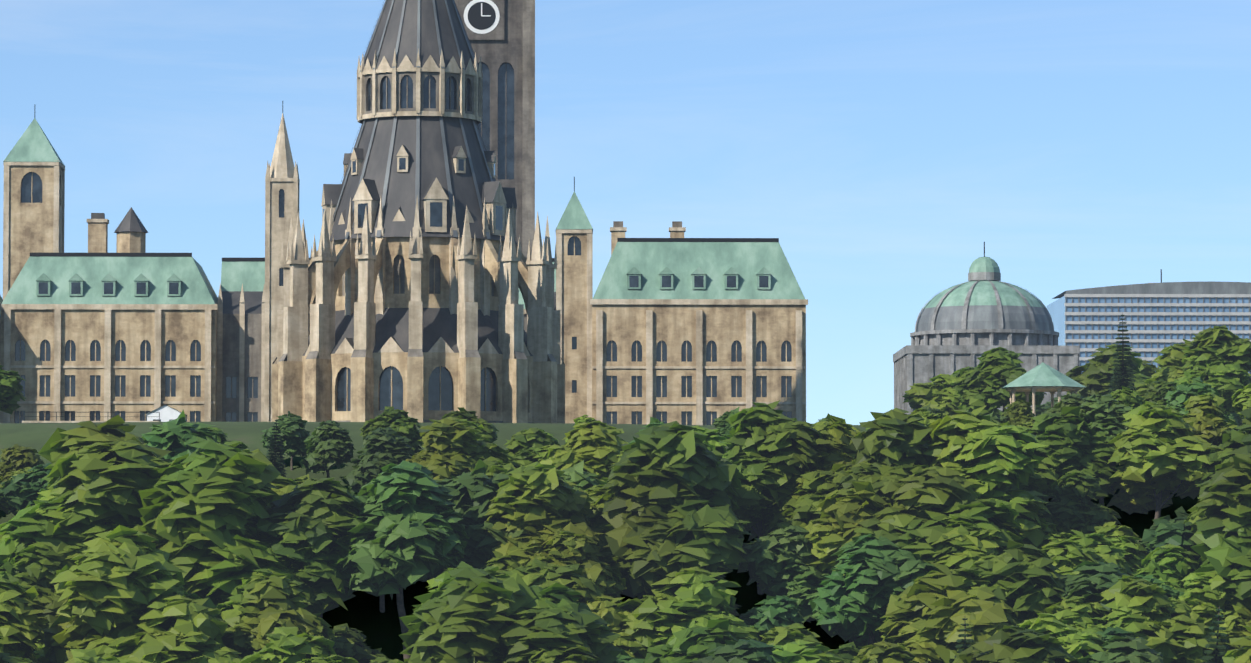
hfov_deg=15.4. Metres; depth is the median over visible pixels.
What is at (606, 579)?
tree
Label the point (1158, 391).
tree
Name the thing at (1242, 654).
tree
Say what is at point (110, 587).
tree
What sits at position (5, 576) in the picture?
tree
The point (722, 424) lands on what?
tree
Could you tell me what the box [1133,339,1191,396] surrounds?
plateau tree
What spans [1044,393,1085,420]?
tree
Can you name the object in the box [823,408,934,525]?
tree
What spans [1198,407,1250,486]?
tree
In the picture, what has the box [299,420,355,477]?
tree
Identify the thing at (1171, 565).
tree
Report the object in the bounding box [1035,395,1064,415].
plateau tree
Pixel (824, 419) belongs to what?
tree
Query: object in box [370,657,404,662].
tree
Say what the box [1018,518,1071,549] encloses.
tree
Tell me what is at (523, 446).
tree
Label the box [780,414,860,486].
tree
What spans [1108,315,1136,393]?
conifer tree
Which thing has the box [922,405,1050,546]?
tree
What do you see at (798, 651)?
tree
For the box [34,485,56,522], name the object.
tree
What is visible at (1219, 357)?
plateau tree
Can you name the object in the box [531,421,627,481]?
tree
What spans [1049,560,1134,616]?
tree
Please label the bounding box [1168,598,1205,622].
tree
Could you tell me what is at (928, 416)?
tree
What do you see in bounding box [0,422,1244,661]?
terrain ground
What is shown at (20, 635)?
tree
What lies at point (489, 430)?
tree
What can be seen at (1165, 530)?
tree
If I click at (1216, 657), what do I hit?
tree
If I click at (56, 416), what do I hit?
crest retaining wall
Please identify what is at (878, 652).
tree
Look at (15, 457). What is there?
tree
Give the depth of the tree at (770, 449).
511.50 m
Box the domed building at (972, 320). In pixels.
[893,242,1079,413]
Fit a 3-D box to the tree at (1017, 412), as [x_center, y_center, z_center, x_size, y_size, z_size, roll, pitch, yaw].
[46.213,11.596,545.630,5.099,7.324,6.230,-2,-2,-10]
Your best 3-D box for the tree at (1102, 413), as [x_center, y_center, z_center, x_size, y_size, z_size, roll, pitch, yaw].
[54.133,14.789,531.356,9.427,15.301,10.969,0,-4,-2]
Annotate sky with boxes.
[0,0,1250,424]
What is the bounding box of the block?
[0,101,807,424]
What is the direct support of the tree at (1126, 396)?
on the terrain ground
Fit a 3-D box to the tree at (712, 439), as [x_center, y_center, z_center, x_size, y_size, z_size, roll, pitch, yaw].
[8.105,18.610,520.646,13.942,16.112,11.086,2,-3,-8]
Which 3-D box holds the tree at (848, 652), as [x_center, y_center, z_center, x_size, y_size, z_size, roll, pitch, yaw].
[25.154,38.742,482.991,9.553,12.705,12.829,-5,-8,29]
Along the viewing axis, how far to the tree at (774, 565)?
497.07 m
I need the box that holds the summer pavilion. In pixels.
[1001,363,1085,413]
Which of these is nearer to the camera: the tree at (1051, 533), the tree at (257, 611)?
the tree at (257, 611)
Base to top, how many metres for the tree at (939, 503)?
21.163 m
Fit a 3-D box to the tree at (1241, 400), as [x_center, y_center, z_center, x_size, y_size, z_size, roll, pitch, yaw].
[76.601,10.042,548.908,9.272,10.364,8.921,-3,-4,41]
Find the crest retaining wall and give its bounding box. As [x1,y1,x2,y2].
[22,412,159,422]
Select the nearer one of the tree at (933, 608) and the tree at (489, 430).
the tree at (933, 608)
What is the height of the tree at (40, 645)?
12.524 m
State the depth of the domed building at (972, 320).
919.30 m
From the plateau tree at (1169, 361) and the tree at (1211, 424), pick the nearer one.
the tree at (1211, 424)
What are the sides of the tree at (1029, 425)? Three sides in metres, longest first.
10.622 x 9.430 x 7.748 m
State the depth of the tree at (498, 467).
508.32 m
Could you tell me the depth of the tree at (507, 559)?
490.02 m
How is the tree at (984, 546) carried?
on the terrain ground
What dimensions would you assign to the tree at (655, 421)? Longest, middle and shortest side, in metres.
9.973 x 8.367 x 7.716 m
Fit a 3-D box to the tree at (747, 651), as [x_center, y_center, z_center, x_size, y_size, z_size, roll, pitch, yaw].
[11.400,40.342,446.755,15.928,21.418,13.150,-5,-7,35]
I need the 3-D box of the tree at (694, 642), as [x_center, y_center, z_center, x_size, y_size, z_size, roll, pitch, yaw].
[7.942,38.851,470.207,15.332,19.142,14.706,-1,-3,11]
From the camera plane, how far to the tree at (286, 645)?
444.63 m
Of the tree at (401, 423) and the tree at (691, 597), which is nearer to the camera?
the tree at (691, 597)
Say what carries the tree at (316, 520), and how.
on the terrain ground
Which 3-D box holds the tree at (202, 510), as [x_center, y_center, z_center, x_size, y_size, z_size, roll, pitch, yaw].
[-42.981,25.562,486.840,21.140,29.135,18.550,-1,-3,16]
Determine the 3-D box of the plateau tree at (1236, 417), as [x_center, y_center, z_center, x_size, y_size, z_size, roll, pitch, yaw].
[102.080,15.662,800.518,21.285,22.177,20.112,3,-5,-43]
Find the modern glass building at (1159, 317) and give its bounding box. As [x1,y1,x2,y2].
[1047,269,1250,373]
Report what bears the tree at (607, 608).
on the terrain ground
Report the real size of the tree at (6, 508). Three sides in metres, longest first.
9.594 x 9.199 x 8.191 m
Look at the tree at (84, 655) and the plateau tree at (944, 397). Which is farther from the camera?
the plateau tree at (944, 397)
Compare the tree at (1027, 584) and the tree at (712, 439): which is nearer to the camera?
the tree at (1027, 584)
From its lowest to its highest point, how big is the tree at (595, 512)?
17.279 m
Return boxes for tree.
[0,365,25,413]
[0,415,172,568]
[0,444,44,484]
[0,463,51,511]
[0,467,31,514]
[0,535,5,572]
[0,571,8,579]
[0,575,51,662]
[0,637,33,662]
[1,542,73,631]
[33,631,44,657]
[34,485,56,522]
[37,525,189,662]
[70,649,128,662]
[100,595,242,662]
[137,436,306,605]
[141,410,216,462]
[185,593,219,617]
[207,427,247,448]
[216,569,337,657]
[232,627,358,662]
[257,477,375,617]
[260,411,310,469]
[263,475,301,520]
[266,420,286,476]
[294,474,317,484]
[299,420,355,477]
[330,623,385,662]
[332,460,469,659]
[343,427,412,492]
[360,406,422,454]
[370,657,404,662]
[380,595,384,612]
[399,561,536,662]
[405,417,512,481]
[407,568,456,654]
[417,419,488,447]
[419,459,537,580]
[428,474,451,579]
[442,407,498,451]
[477,555,523,573]
[483,459,515,478]
[485,461,604,565]
[500,582,621,662]
[503,427,551,467]
[503,558,602,603]
[526,530,626,600]
[527,642,601,662]
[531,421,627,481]
[537,428,560,445]
[561,460,606,490]
[565,415,596,442]
[573,513,599,557]
[580,477,615,562]
[581,595,648,658]
[599,421,751,598]
[614,649,643,662]
[617,567,761,646]
[628,417,664,443]
[643,620,737,662]
[691,638,787,662]
[692,425,727,460]
[712,407,738,441]
[719,400,833,594]
[729,604,739,615]
[737,525,830,623]
[739,595,820,644]
[760,623,844,662]
[762,464,845,536]
[772,639,845,662]
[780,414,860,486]
[802,482,902,642]
[808,534,937,646]
[818,413,829,423]
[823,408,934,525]
[833,642,862,662]
[838,466,1024,565]
[853,641,915,662]
[875,562,1019,662]
[898,639,940,662]
[902,371,967,417]
[905,520,998,573]
[908,404,942,418]
[909,408,940,425]
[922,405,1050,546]
[952,347,1046,415]
[952,618,973,662]
[953,642,986,662]
[969,540,1066,622]
[972,625,1076,662]
[983,411,1008,422]
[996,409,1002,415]
[1001,399,1034,425]
[1007,461,1058,500]
[1012,610,1107,662]
[1017,422,1033,428]
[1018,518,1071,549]
[1019,406,1117,500]
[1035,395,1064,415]
[1038,469,1121,535]
[1042,540,1097,574]
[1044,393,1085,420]
[1045,596,1109,632]
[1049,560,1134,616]
[1065,344,1150,400]
[1065,530,1141,575]
[1076,635,1163,662]
[1079,393,1131,505]
[1083,626,1133,654]
[1094,521,1147,567]
[1094,575,1226,662]
[1106,401,1222,524]
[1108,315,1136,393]
[1110,386,1144,410]
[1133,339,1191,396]
[1133,544,1198,591]
[1135,574,1184,600]
[1138,506,1202,565]
[1139,360,1158,378]
[1143,378,1176,404]
[1164,376,1229,421]
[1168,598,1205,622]
[1174,325,1250,418]
[1177,569,1250,650]
[1182,392,1239,450]
[1183,500,1201,533]
[1190,445,1250,614]
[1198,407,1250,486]
[1200,606,1229,662]
[1222,625,1250,662]
[1226,376,1250,425]
[1231,383,1250,423]
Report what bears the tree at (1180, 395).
on the terrain ground
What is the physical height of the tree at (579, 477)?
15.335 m
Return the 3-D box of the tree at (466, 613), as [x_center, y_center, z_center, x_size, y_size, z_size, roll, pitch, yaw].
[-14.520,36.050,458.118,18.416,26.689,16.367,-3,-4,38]
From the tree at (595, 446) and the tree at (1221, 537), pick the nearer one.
the tree at (1221, 537)
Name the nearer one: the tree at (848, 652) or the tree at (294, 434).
the tree at (848, 652)
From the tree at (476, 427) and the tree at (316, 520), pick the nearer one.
the tree at (316, 520)
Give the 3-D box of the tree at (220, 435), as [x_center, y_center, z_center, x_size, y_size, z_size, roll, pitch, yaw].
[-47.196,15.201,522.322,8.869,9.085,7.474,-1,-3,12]
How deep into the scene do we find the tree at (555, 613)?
454.48 m
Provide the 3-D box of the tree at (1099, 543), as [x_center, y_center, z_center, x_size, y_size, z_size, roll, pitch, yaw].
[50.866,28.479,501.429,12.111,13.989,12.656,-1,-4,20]
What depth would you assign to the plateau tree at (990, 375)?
637.89 m
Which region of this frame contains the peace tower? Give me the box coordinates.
[454,0,534,257]
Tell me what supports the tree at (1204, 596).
on the terrain ground
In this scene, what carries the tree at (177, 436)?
on the terrain ground
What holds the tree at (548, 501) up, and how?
on the terrain ground
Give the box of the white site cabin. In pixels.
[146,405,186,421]
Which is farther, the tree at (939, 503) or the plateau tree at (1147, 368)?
the plateau tree at (1147, 368)
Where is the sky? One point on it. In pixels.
(882, 144)
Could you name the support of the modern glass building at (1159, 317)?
on the terrain ground
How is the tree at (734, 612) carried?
on the terrain ground
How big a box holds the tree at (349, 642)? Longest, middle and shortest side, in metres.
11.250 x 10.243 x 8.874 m
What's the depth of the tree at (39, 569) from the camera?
483.87 m
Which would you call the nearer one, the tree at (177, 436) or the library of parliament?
the tree at (177, 436)
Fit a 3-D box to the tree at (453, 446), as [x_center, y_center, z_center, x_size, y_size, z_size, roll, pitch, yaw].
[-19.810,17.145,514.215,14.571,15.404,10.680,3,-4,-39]
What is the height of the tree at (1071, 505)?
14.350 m
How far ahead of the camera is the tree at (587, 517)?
503.97 m
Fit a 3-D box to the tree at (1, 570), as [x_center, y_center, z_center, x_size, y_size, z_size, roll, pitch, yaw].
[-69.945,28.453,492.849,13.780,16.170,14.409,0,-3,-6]
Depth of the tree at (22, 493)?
510.69 m
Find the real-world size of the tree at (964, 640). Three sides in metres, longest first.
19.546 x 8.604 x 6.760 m
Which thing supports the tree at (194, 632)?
on the terrain ground
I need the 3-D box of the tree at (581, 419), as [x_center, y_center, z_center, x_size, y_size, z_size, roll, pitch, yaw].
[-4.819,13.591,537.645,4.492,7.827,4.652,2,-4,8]
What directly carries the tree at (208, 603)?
on the terrain ground
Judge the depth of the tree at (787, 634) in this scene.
473.54 m
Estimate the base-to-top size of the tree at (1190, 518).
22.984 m
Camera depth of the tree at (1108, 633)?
470.70 m
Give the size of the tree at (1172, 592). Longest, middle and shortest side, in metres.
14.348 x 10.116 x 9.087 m
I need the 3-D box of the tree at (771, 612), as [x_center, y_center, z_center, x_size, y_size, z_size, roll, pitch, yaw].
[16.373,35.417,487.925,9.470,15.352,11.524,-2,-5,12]
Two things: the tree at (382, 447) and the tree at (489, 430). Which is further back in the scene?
the tree at (489, 430)
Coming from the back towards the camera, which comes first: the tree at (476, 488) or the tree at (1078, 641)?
the tree at (476, 488)
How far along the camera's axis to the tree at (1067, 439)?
522.84 m
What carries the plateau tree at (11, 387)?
on the terrain ground
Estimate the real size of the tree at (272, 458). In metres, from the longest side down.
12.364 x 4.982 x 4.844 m
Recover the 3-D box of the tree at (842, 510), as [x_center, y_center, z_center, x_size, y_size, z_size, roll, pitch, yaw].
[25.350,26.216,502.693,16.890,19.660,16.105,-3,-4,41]
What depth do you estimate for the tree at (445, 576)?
480.47 m
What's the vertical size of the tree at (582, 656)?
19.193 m
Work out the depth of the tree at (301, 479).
505.32 m
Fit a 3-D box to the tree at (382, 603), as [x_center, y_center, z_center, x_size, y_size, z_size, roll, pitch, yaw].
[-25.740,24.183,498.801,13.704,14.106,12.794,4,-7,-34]
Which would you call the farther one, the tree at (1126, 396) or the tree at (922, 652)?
the tree at (1126, 396)
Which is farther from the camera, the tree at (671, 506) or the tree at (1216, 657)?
the tree at (671, 506)
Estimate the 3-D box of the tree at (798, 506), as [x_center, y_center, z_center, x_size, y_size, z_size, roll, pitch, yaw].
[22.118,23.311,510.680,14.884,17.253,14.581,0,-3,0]
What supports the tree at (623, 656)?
on the terrain ground
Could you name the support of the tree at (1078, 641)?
on the terrain ground
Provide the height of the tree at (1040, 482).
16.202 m
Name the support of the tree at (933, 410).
on the terrain ground
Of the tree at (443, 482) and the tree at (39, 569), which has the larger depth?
the tree at (443, 482)
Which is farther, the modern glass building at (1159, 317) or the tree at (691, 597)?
the modern glass building at (1159, 317)
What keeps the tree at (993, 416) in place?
on the terrain ground
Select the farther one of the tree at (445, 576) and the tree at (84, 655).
the tree at (445, 576)
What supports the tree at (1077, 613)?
on the terrain ground
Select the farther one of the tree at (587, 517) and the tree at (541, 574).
the tree at (587, 517)
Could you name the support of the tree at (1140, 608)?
on the terrain ground
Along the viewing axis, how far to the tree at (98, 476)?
486.81 m
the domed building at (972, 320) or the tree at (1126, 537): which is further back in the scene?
the domed building at (972, 320)
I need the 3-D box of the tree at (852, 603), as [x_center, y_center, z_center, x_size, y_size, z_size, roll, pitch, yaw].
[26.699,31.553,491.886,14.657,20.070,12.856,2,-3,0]
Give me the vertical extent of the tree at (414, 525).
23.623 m
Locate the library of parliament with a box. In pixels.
[272,0,564,422]
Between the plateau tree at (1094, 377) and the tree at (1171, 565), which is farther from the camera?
the plateau tree at (1094, 377)
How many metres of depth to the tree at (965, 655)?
459.55 m
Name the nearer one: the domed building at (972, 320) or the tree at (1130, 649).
the tree at (1130, 649)
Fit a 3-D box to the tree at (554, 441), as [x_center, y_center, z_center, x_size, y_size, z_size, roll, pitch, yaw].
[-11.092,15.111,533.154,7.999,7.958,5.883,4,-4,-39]
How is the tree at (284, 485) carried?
on the terrain ground
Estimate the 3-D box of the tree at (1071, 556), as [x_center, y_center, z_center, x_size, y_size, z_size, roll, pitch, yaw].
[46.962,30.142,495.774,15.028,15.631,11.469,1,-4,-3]
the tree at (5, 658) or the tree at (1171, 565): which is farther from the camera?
the tree at (1171, 565)
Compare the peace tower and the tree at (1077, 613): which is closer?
the tree at (1077, 613)
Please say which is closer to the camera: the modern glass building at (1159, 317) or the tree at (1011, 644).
the tree at (1011, 644)

